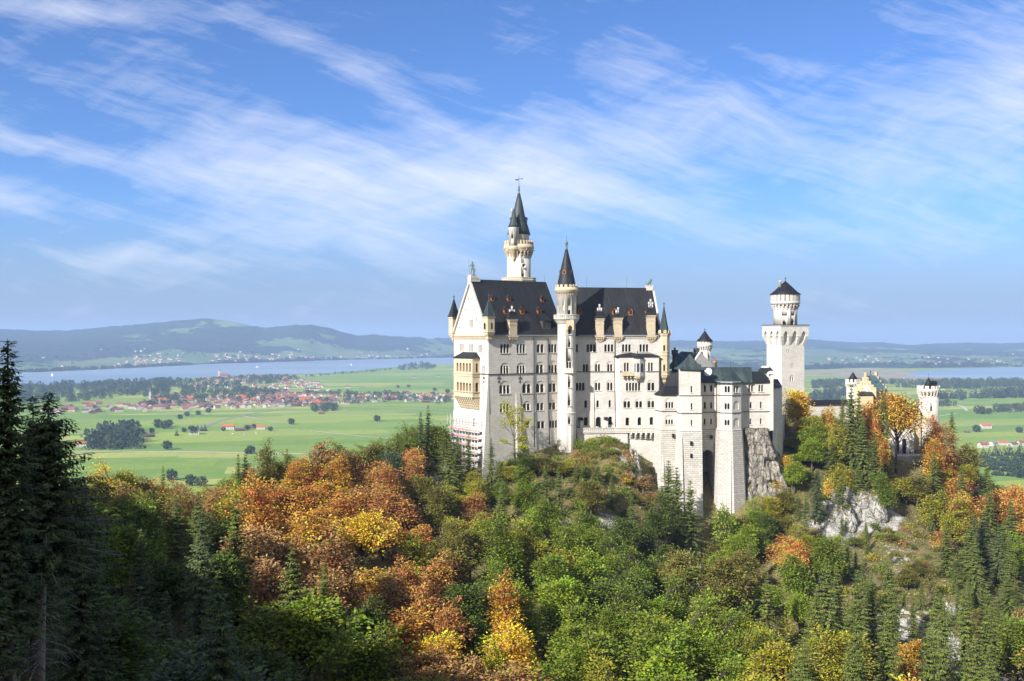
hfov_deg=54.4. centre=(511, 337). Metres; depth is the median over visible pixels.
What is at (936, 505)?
beech tree
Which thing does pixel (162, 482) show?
spruce tree
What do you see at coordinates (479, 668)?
beech tree
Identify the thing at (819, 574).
rock outcrop
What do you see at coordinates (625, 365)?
window
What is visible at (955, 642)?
rock outcrop
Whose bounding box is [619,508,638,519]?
spruce tree
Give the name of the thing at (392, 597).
beech tree
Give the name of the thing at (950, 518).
maple tree
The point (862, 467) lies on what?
spruce tree
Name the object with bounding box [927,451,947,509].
spruce tree
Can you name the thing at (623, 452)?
shrub
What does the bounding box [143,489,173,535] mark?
beech tree
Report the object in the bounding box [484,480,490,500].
spruce tree
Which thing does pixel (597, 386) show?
window
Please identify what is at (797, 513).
spruce tree
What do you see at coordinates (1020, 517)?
beech tree
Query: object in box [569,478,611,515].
maple tree
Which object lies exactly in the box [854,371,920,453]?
gatehouse
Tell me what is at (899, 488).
maple tree
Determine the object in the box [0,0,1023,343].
sky
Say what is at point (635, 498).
spruce tree
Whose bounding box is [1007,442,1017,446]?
farm building
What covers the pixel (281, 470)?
maple tree
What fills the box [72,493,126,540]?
beech tree
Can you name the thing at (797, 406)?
maple tree
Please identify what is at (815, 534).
shrub
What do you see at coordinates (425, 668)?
beech tree
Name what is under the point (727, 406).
window
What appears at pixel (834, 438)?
maple tree
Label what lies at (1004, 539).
spruce tree
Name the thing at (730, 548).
maple tree
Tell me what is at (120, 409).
house
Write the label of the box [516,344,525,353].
window
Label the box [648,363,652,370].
window
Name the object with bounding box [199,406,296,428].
country road
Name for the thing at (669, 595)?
maple tree
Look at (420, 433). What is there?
spruce tree
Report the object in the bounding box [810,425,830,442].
maple tree
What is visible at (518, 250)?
watch tower
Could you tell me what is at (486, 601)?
beech tree
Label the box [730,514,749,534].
beech tree
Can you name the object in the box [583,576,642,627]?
beech tree
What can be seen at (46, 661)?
maple tree
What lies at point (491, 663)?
maple tree
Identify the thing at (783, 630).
young tree
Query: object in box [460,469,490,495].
beech tree
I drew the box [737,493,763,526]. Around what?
maple tree
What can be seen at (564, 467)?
maple tree
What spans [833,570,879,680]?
spruce tree
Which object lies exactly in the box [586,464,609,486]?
spruce tree
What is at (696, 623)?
maple tree
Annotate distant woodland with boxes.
[14,377,181,403]
[80,419,146,449]
[142,385,287,405]
[176,373,299,391]
[260,389,451,406]
[305,368,391,375]
[309,401,338,411]
[397,361,435,369]
[678,365,760,371]
[808,386,845,399]
[810,376,1023,388]
[939,385,1023,398]
[939,400,956,406]
[973,402,1023,413]
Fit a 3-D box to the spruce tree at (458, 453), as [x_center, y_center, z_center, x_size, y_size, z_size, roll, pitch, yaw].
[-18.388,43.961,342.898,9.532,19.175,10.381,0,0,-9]
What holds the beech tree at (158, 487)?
on the castle hill terrain at (900, 514)
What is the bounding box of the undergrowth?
[1,420,1023,680]
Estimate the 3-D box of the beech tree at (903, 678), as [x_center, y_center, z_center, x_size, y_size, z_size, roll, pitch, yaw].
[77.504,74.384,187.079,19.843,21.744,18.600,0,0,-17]
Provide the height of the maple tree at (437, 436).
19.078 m
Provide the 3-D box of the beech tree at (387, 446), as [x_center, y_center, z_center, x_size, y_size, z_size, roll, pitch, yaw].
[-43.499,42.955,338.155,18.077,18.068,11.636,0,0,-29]
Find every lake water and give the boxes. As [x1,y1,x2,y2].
[0,357,453,385]
[907,367,1023,378]
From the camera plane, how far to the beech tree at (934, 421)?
403.57 m
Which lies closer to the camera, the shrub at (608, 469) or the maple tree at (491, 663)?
the maple tree at (491, 663)
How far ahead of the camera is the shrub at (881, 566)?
322.99 m
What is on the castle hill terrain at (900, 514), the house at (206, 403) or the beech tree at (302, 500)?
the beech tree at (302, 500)
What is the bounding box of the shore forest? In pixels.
[9,345,1023,371]
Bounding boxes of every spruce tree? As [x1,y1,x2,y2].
[0,339,64,680]
[0,392,129,680]
[0,496,25,680]
[0,615,29,680]
[12,395,79,680]
[17,608,36,671]
[27,476,127,680]
[119,530,163,656]
[150,589,179,679]
[158,466,167,533]
[158,496,188,586]
[169,512,233,650]
[175,511,233,624]
[175,521,227,657]
[180,492,212,591]
[186,590,260,680]
[191,569,239,661]
[191,618,222,672]
[212,613,226,655]
[219,493,257,626]
[234,454,244,486]
[241,451,251,488]
[252,467,265,509]
[269,546,328,680]
[280,449,290,489]
[308,453,313,501]
[313,562,340,680]
[393,434,404,485]
[414,411,430,476]
[421,406,439,475]
[434,434,447,480]
[438,441,461,494]
[443,454,465,493]
[447,438,467,491]
[461,434,474,491]
[463,464,482,495]
[482,438,499,487]
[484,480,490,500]
[492,461,509,484]
[492,481,512,543]
[493,478,510,522]
[537,462,553,503]
[547,478,561,488]
[552,464,569,520]
[555,487,576,497]
[565,467,588,484]
[581,466,594,476]
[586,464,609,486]
[603,471,619,482]
[604,486,621,501]
[607,478,618,511]
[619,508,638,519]
[626,490,638,526]
[627,491,642,502]
[641,495,655,511]
[649,486,679,537]
[653,462,682,534]
[664,467,699,551]
[672,480,710,567]
[745,538,760,594]
[755,572,779,632]
[786,654,809,680]
[793,494,801,521]
[794,639,815,680]
[795,603,822,674]
[798,492,813,547]
[798,557,848,654]
[800,584,829,679]
[806,469,831,501]
[807,486,833,523]
[820,442,841,482]
[821,425,847,469]
[822,564,854,636]
[828,385,869,480]
[831,472,853,530]
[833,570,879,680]
[836,408,852,464]
[839,399,846,454]
[839,516,845,535]
[840,619,870,680]
[840,636,864,680]
[841,542,857,582]
[845,391,868,481]
[850,466,869,513]
[851,418,875,488]
[851,551,858,575]
[858,559,868,598]
[860,521,869,542]
[860,527,874,553]
[860,577,877,617]
[860,579,884,674]
[862,606,868,643]
[863,434,888,499]
[865,560,912,655]
[868,571,878,607]
[868,586,907,680]
[869,392,895,472]
[869,614,903,680]
[881,409,898,483]
[892,585,900,627]
[902,592,906,606]
[904,599,923,651]
[915,580,927,610]
[915,623,945,680]
[919,585,956,680]
[926,507,935,539]
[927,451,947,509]
[927,592,953,628]
[929,600,965,680]
[930,524,962,580]
[943,412,959,453]
[946,561,961,594]
[946,584,982,680]
[950,588,961,629]
[952,524,993,585]
[953,464,982,532]
[956,538,990,609]
[960,513,986,578]
[961,637,984,680]
[962,582,976,614]
[967,606,1006,680]
[968,447,983,489]
[971,486,983,519]
[972,584,1007,680]
[975,512,996,572]
[977,464,995,499]
[979,477,1002,548]
[980,451,989,467]
[980,649,999,680]
[984,449,993,461]
[985,524,1008,588]
[985,608,1006,634]
[986,521,1020,580]
[988,454,999,470]
[989,577,1023,616]
[990,444,999,455]
[991,460,1004,475]
[991,534,1023,600]
[994,448,1006,465]
[994,643,1013,670]
[998,497,1022,553]
[1000,447,1008,459]
[1000,453,1013,471]
[1005,442,1013,455]
[1005,460,1018,476]
[1008,450,1019,467]
[1012,450,1021,462]
[1014,455,1023,472]
[1016,461,1023,477]
[1017,444,1023,455]
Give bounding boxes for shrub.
[563,466,574,476]
[567,456,575,464]
[573,437,582,447]
[573,449,580,456]
[577,455,589,463]
[579,448,588,456]
[585,438,597,447]
[587,442,600,451]
[595,450,605,458]
[601,464,612,472]
[602,436,615,443]
[607,448,617,452]
[615,484,630,496]
[617,461,632,470]
[620,449,629,455]
[622,471,634,480]
[623,452,636,461]
[631,480,638,486]
[632,464,639,474]
[809,528,823,539]
[837,586,852,595]
[858,534,867,543]
[863,551,881,560]
[867,520,882,529]
[871,563,892,573]
[874,530,883,539]
[876,589,885,595]
[882,526,893,532]
[892,551,903,557]
[893,538,909,546]
[900,526,910,531]
[911,528,925,538]
[937,584,949,594]
[955,552,967,560]
[998,484,1007,492]
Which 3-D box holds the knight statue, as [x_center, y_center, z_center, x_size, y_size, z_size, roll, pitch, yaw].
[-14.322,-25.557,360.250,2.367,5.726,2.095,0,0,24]
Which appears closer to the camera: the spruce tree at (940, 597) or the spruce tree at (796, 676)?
the spruce tree at (796, 676)
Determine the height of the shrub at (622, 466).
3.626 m
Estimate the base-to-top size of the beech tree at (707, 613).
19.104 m
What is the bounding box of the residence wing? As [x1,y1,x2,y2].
[653,354,785,516]
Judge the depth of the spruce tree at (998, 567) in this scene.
317.21 m
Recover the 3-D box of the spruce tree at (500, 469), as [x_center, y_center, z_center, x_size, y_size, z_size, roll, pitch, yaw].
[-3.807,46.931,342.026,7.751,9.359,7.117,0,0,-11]
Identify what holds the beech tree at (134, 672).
on the castle hill terrain at (900, 514)
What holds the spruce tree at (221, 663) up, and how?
on the castle hill terrain at (900, 514)
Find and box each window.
[499,385,508,394]
[499,404,507,412]
[500,344,509,353]
[501,366,507,373]
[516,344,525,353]
[517,366,523,372]
[522,384,531,393]
[523,404,530,410]
[536,365,543,373]
[536,384,544,392]
[537,344,542,352]
[537,403,543,410]
[547,365,555,373]
[549,345,555,352]
[549,383,555,392]
[549,402,554,410]
[576,383,583,390]
[583,364,587,370]
[586,344,596,352]
[594,383,600,390]
[595,364,599,370]
[596,417,600,427]
[604,344,612,351]
[607,383,613,390]
[622,344,629,351]
[623,401,629,408]
[624,363,627,371]
[625,383,639,391]
[636,401,641,407]
[640,344,647,351]
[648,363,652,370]
[648,383,653,390]
[648,401,653,407]
[665,402,673,408]
[665,419,673,424]
[724,386,729,392]
[724,403,729,409]
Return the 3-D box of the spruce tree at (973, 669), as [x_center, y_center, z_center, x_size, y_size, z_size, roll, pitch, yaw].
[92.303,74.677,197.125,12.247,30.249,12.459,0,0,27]
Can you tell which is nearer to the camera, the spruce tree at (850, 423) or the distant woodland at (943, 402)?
the spruce tree at (850, 423)
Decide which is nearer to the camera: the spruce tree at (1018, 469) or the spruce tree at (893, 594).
the spruce tree at (893, 594)
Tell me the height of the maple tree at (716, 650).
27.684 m
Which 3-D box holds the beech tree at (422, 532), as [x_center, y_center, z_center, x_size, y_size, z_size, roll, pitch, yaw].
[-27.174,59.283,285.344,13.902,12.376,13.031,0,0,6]
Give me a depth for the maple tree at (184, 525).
235.33 m
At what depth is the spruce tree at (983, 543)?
329.21 m
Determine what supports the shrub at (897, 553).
on the castle hill terrain at (900, 514)
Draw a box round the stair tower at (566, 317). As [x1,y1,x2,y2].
[554,235,578,452]
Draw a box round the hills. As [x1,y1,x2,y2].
[0,318,1023,370]
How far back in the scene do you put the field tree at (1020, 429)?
2095.22 m
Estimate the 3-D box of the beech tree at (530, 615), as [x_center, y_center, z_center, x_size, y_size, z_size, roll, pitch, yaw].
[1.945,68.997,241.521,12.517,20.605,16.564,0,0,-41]
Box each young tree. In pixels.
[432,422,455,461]
[622,477,634,484]
[635,473,655,495]
[640,490,659,511]
[709,500,742,562]
[772,610,801,644]
[779,454,793,468]
[820,476,833,510]
[841,535,863,547]
[877,569,885,586]
[878,533,903,541]
[886,552,895,564]
[920,572,941,601]
[927,529,954,559]
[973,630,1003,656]
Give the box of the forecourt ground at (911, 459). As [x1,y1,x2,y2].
[893,454,923,464]
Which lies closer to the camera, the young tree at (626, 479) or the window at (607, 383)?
the young tree at (626, 479)
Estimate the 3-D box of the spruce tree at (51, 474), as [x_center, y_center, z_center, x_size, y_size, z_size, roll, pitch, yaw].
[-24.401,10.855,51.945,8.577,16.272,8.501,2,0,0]
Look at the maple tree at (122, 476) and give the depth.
266.08 m
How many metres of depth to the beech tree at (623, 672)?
220.48 m
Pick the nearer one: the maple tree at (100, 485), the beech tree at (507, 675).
the beech tree at (507, 675)
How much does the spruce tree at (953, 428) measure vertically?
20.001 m
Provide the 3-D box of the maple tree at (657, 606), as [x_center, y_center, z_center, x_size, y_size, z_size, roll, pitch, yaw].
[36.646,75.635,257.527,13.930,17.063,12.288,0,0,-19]
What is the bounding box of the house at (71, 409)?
[68,407,75,411]
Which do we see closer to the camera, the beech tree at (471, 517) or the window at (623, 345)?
the beech tree at (471, 517)
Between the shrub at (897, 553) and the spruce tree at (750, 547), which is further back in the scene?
the shrub at (897, 553)
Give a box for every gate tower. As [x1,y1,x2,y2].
[845,373,860,412]
[917,373,939,448]
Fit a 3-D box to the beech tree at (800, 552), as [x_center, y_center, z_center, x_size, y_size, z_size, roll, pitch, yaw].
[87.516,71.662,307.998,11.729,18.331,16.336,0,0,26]
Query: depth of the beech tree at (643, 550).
311.72 m
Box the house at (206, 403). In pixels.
[199,402,210,405]
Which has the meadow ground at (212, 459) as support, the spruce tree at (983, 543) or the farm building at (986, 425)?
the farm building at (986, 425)
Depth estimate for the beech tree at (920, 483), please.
364.17 m
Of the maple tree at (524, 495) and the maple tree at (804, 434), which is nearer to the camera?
the maple tree at (524, 495)
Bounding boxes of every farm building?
[74,441,85,446]
[143,433,154,437]
[188,430,199,434]
[221,424,234,429]
[235,427,244,430]
[256,425,264,428]
[977,442,989,447]
[979,423,991,428]
[988,441,998,445]
[997,441,1007,444]
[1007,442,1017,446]
[1016,440,1023,445]
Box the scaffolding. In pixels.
[447,414,481,471]
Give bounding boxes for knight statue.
[468,259,475,274]
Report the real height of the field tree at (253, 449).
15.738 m
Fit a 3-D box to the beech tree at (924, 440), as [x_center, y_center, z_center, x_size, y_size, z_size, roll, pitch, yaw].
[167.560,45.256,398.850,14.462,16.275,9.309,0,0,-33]
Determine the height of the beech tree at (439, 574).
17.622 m
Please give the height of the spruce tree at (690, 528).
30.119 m
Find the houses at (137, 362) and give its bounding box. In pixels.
[42,348,1018,368]
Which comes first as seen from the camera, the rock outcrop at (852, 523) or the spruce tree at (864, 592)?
the spruce tree at (864, 592)
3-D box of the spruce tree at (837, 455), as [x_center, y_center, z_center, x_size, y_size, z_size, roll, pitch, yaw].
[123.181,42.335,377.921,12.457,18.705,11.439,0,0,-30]
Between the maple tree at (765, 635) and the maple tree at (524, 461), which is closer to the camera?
the maple tree at (765, 635)
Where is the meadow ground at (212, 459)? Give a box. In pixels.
[0,344,1023,514]
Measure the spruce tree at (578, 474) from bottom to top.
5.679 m
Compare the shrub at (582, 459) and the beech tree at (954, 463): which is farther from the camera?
the beech tree at (954, 463)
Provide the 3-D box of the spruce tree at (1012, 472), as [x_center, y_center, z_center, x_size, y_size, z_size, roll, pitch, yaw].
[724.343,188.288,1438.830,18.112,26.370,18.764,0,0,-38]
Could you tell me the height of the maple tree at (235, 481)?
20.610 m
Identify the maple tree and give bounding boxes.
[18,630,63,677]
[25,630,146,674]
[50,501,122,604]
[81,472,119,522]
[85,456,121,497]
[89,479,113,504]
[93,522,170,614]
[102,493,147,529]
[106,475,142,498]
[107,468,142,492]
[160,483,201,558]
[184,548,257,632]
[192,481,213,497]
[211,480,245,519]
[214,478,233,489]
[231,606,301,671]
[231,640,304,680]
[272,462,289,490]
[276,452,294,466]
[325,437,355,485]
[338,527,372,564]
[342,446,357,485]
[351,443,364,458]
[371,517,408,559]
[376,449,410,479]
[388,420,419,476]
[388,669,449,680]
[390,428,419,451]
[404,474,437,517]
[409,628,465,672]
[412,423,424,444]
[422,423,453,473]
[425,516,481,576]
[429,491,460,531]
[431,482,466,516]
[435,579,491,635]
[437,516,465,550]
[437,548,476,585]
[447,527,489,584]
[449,615,499,668]
[466,553,523,607]
[479,642,512,678]
[487,482,513,505]
[487,512,553,590]
[500,465,521,482]
[503,448,541,474]
[508,481,544,520]
[525,497,567,540]
[525,551,578,627]
[532,575,600,637]
[537,545,578,578]
[545,599,626,667]
[548,460,574,475]
[549,629,636,680]
[553,496,604,538]
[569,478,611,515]
[573,643,624,680]
[578,524,615,558]
[591,528,625,579]
[591,577,662,646]
[601,536,660,610]
[612,606,666,673]
[633,595,676,625]
[638,488,686,549]
[643,614,682,630]
[644,541,685,592]
[645,572,701,625]
[670,586,745,680]
[693,554,762,629]
[694,601,774,680]
[702,654,755,680]
[716,534,752,557]
[722,614,761,668]
[724,547,763,585]
[730,570,762,604]
[731,522,762,566]
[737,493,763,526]
[737,637,813,680]
[739,622,786,665]
[743,629,808,677]
[749,584,791,612]
[754,525,776,561]
[755,512,783,541]
[758,495,785,516]
[776,520,814,550]
[781,461,809,494]
[782,388,815,434]
[782,453,808,461]
[783,589,819,635]
[784,436,803,449]
[791,416,815,445]
[794,438,829,470]
[796,416,823,443]
[802,413,829,429]
[802,467,817,478]
[807,534,851,584]
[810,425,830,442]
[814,429,832,465]
[814,629,876,680]
[825,412,854,465]
[887,476,928,504]
[900,557,935,576]
[925,467,955,489]
[934,496,986,551]
[951,606,1002,641]
[954,464,980,484]
[989,612,1023,680]
[993,529,1023,583]
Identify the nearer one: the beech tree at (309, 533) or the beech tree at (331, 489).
the beech tree at (309, 533)
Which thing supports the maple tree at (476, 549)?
on the castle hill terrain at (900, 514)
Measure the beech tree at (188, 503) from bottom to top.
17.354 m
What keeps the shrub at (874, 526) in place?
on the castle hill terrain at (900, 514)
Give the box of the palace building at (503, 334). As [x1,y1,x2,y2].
[447,275,670,481]
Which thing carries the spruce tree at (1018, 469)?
on the meadow ground at (212, 459)
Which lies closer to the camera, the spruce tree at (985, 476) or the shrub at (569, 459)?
the shrub at (569, 459)
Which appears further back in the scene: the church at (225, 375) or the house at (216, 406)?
the church at (225, 375)
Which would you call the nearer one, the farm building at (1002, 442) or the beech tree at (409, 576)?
the beech tree at (409, 576)
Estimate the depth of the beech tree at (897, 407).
385.57 m
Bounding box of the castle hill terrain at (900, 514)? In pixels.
[0,416,1023,680]
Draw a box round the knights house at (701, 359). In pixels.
[660,347,716,393]
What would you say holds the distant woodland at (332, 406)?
on the meadow ground at (212, 459)
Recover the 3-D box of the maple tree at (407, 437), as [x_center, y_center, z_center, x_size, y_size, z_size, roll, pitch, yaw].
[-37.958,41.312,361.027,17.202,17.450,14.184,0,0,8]
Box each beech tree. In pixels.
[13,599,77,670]
[26,595,172,680]
[64,471,99,511]
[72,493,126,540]
[88,506,111,536]
[90,531,131,604]
[105,479,153,515]
[107,489,176,594]
[120,639,292,680]
[121,470,157,513]
[121,555,194,633]
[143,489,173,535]
[144,477,173,497]
[145,636,212,679]
[155,486,218,539]
[166,477,192,510]
[179,511,237,559]
[194,486,233,521]
[206,483,275,531]
[207,479,234,525]
[212,521,284,612]
[217,472,254,484]
[219,468,291,576]
[230,586,378,680]
[239,554,307,625]
[241,663,313,680]
[242,464,273,501]
[249,438,282,491]
[252,529,315,593]
[255,478,302,524]
[271,524,299,546]
[275,483,334,524]
[276,455,318,500]
[279,508,346,590]
[284,459,306,487]
[287,505,341,533]
[292,522,378,618]
[295,458,334,491]
[299,439,343,483]
[303,568,355,628]
[309,480,354,513]
[316,490,369,531]
[319,620,418,680]
[324,450,357,510]
[325,508,401,577]
[337,594,398,666]
[342,482,395,516]
[344,451,368,487]
[350,567,396,607]
[354,461,408,497]
[357,442,385,483]
[360,491,426,542]
[361,573,415,631]
[366,459,409,499]
[370,438,403,478]
[373,606,435,671]
[381,554,438,614]
[392,531,438,582]
[395,524,435,550]
[395,639,464,680]
[398,453,427,503]
[399,582,449,635]
[400,446,429,470]
[407,423,419,447]
[417,547,465,602]
[422,480,463,539]
[429,594,478,670]
[435,654,480,680]
[438,654,471,680]
[454,508,498,531]
[455,492,488,523]
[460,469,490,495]
[462,512,493,564]
[462,652,492,680]
[467,476,489,501]
[469,506,530,578]
[470,614,553,680]
[475,572,518,647]
[476,660,555,680]
[477,623,543,679]
[480,568,533,645]
[507,577,553,643]
[508,505,550,568]
[509,464,535,492]
[527,642,584,680]
[530,455,560,473]
[543,518,570,553]
[547,525,594,576]
[567,545,610,619]
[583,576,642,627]
[593,567,655,608]
[598,516,652,569]
[607,640,632,680]
[616,611,692,680]
[618,666,698,680]
[623,629,709,680]
[625,527,665,569]
[632,617,702,680]
[639,555,674,596]
[653,547,706,615]
[674,589,702,605]
[679,596,729,661]
[685,574,733,625]
[695,540,718,566]
[696,537,724,564]
[698,549,730,588]
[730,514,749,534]
[736,670,775,680]
[762,534,808,564]
[772,515,794,533]
[772,552,819,598]
[773,487,800,512]
[775,539,816,569]
[784,419,793,433]
[792,620,848,680]
[820,404,836,426]
[822,422,840,433]
[825,463,856,499]
[854,403,892,454]
[856,406,884,461]
[861,388,930,473]
[863,468,902,507]
[865,429,894,474]
[890,673,920,680]
[891,566,923,590]
[895,638,926,671]
[895,656,926,680]
[900,473,938,510]
[912,489,950,534]
[914,410,944,442]
[917,431,945,459]
[917,433,956,481]
[919,422,962,451]
[939,448,965,469]
[939,475,978,507]
[941,461,968,480]
[946,489,981,547]
[953,441,986,475]
[974,488,1023,535]
[995,606,1023,680]
[996,483,1023,499]
[1000,485,1023,535]
[1005,640,1023,679]
[1006,502,1023,544]
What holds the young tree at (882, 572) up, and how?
on the castle hill terrain at (900, 514)
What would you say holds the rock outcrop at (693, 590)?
on the castle hill terrain at (900, 514)
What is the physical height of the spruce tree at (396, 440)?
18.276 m
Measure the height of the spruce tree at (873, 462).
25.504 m
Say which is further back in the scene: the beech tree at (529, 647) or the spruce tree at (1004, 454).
the spruce tree at (1004, 454)
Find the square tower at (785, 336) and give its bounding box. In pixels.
[761,277,809,414]
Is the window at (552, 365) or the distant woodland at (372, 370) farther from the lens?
the distant woodland at (372, 370)
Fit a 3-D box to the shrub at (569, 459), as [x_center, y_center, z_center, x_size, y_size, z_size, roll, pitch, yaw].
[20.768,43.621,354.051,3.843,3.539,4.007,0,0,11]
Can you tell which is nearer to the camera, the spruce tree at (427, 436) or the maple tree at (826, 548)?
the maple tree at (826, 548)
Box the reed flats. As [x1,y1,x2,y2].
[804,369,943,379]
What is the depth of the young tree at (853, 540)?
337.39 m
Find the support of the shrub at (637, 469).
on the castle hill terrain at (900, 514)
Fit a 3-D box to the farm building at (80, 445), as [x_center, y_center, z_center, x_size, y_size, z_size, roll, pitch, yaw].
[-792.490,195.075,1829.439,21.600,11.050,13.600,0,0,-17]
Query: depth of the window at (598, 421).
371.46 m
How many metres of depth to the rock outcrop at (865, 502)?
354.10 m
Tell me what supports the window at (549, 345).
in the palace building at (503, 334)
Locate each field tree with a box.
[152,419,163,427]
[157,420,169,428]
[160,440,172,449]
[163,469,177,479]
[182,474,196,484]
[186,425,197,433]
[192,475,207,485]
[247,445,255,452]
[287,418,294,423]
[372,415,379,420]
[972,424,980,431]
[1016,427,1023,432]
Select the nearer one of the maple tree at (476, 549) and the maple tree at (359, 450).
the maple tree at (476, 549)
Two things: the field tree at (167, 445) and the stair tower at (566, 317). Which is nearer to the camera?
the stair tower at (566, 317)
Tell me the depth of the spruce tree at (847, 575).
316.94 m
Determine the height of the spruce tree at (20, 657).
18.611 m
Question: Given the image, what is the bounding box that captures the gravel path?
[75,451,300,453]
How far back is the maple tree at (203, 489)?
322.61 m
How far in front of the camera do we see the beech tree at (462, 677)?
171.13 m
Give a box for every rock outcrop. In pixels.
[628,446,641,479]
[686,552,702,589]
[691,584,702,605]
[802,516,814,527]
[812,572,823,580]
[834,504,857,532]
[843,486,887,522]
[896,606,932,638]
[915,620,942,644]
[942,597,961,614]
[945,629,977,665]
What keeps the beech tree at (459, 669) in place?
on the castle hill terrain at (900, 514)
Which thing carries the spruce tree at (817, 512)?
on the castle hill terrain at (900, 514)
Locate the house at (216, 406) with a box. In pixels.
[213,405,220,408]
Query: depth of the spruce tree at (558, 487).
321.32 m
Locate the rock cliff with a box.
[744,428,790,499]
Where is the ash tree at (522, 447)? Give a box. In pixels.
[498,399,533,466]
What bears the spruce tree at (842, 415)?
on the castle hill terrain at (900, 514)
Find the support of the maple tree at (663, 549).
on the castle hill terrain at (900, 514)
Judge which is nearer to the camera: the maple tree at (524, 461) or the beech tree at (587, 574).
the beech tree at (587, 574)
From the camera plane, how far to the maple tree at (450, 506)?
312.05 m
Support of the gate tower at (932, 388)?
on the castle hill terrain at (900, 514)
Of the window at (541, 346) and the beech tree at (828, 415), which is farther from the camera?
the beech tree at (828, 415)
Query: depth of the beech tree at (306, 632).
162.73 m
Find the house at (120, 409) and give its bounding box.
[115,407,123,411]
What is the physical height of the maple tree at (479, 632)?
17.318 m
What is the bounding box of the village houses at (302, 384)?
[185,375,448,396]
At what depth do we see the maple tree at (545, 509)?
307.36 m
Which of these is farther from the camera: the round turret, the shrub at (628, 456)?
the round turret
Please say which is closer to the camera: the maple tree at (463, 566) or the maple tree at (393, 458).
the maple tree at (463, 566)
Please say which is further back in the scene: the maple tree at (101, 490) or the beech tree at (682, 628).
the maple tree at (101, 490)
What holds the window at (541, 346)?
in the palace building at (503, 334)
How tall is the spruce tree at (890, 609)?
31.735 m
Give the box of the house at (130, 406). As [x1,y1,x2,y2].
[128,404,135,408]
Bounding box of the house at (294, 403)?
[291,402,302,405]
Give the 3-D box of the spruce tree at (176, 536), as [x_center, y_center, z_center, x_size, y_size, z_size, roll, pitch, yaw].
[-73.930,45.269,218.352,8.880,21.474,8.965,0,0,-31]
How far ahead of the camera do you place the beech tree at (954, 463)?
394.18 m
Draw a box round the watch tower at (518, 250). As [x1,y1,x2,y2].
[502,178,535,281]
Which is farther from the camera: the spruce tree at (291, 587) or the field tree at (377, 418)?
the field tree at (377, 418)
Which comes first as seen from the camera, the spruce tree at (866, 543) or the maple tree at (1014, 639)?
the maple tree at (1014, 639)
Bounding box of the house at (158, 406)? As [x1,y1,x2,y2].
[153,404,161,408]
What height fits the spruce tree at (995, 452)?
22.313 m
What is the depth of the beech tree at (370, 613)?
195.60 m
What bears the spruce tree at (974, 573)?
on the castle hill terrain at (900, 514)
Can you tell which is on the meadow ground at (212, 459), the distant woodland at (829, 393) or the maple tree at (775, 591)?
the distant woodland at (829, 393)
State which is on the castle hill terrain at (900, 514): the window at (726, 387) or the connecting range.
the connecting range
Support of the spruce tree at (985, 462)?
on the meadow ground at (212, 459)
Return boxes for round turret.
[697,329,712,361]
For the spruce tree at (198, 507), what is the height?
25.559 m
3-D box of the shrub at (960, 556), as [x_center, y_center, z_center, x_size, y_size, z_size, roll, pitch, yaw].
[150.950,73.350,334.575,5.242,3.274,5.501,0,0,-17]
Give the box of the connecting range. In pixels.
[806,400,852,421]
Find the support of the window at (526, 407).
in the palace building at (503, 334)
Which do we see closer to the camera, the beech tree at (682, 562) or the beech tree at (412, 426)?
the beech tree at (682, 562)
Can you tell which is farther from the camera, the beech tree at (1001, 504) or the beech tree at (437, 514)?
the beech tree at (1001, 504)
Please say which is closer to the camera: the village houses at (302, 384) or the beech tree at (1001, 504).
the beech tree at (1001, 504)
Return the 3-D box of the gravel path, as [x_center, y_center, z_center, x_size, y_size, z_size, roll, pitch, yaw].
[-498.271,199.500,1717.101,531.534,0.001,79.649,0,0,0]
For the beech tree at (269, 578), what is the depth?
195.69 m
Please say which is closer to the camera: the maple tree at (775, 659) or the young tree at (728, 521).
the maple tree at (775, 659)
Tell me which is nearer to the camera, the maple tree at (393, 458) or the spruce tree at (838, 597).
the spruce tree at (838, 597)
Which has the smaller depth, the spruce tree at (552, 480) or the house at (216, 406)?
the spruce tree at (552, 480)
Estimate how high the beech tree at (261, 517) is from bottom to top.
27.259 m
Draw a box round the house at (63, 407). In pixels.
[60,406,73,409]
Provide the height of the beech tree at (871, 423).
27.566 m
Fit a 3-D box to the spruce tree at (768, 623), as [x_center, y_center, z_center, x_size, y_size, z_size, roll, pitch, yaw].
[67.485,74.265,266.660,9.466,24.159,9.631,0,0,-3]
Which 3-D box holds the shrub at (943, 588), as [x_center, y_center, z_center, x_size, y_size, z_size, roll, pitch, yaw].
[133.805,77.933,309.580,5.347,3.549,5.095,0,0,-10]
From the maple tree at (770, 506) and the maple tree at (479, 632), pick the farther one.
the maple tree at (770, 506)
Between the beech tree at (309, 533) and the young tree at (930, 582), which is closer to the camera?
the beech tree at (309, 533)
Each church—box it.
[149,389,158,398]
[218,370,227,377]
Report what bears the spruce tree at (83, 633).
on the castle hill terrain at (900, 514)
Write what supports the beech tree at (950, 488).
on the castle hill terrain at (900, 514)
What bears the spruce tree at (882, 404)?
on the castle hill terrain at (900, 514)
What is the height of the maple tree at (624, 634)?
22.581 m
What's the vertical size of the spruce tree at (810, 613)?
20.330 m
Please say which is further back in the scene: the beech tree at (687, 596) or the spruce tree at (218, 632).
the beech tree at (687, 596)

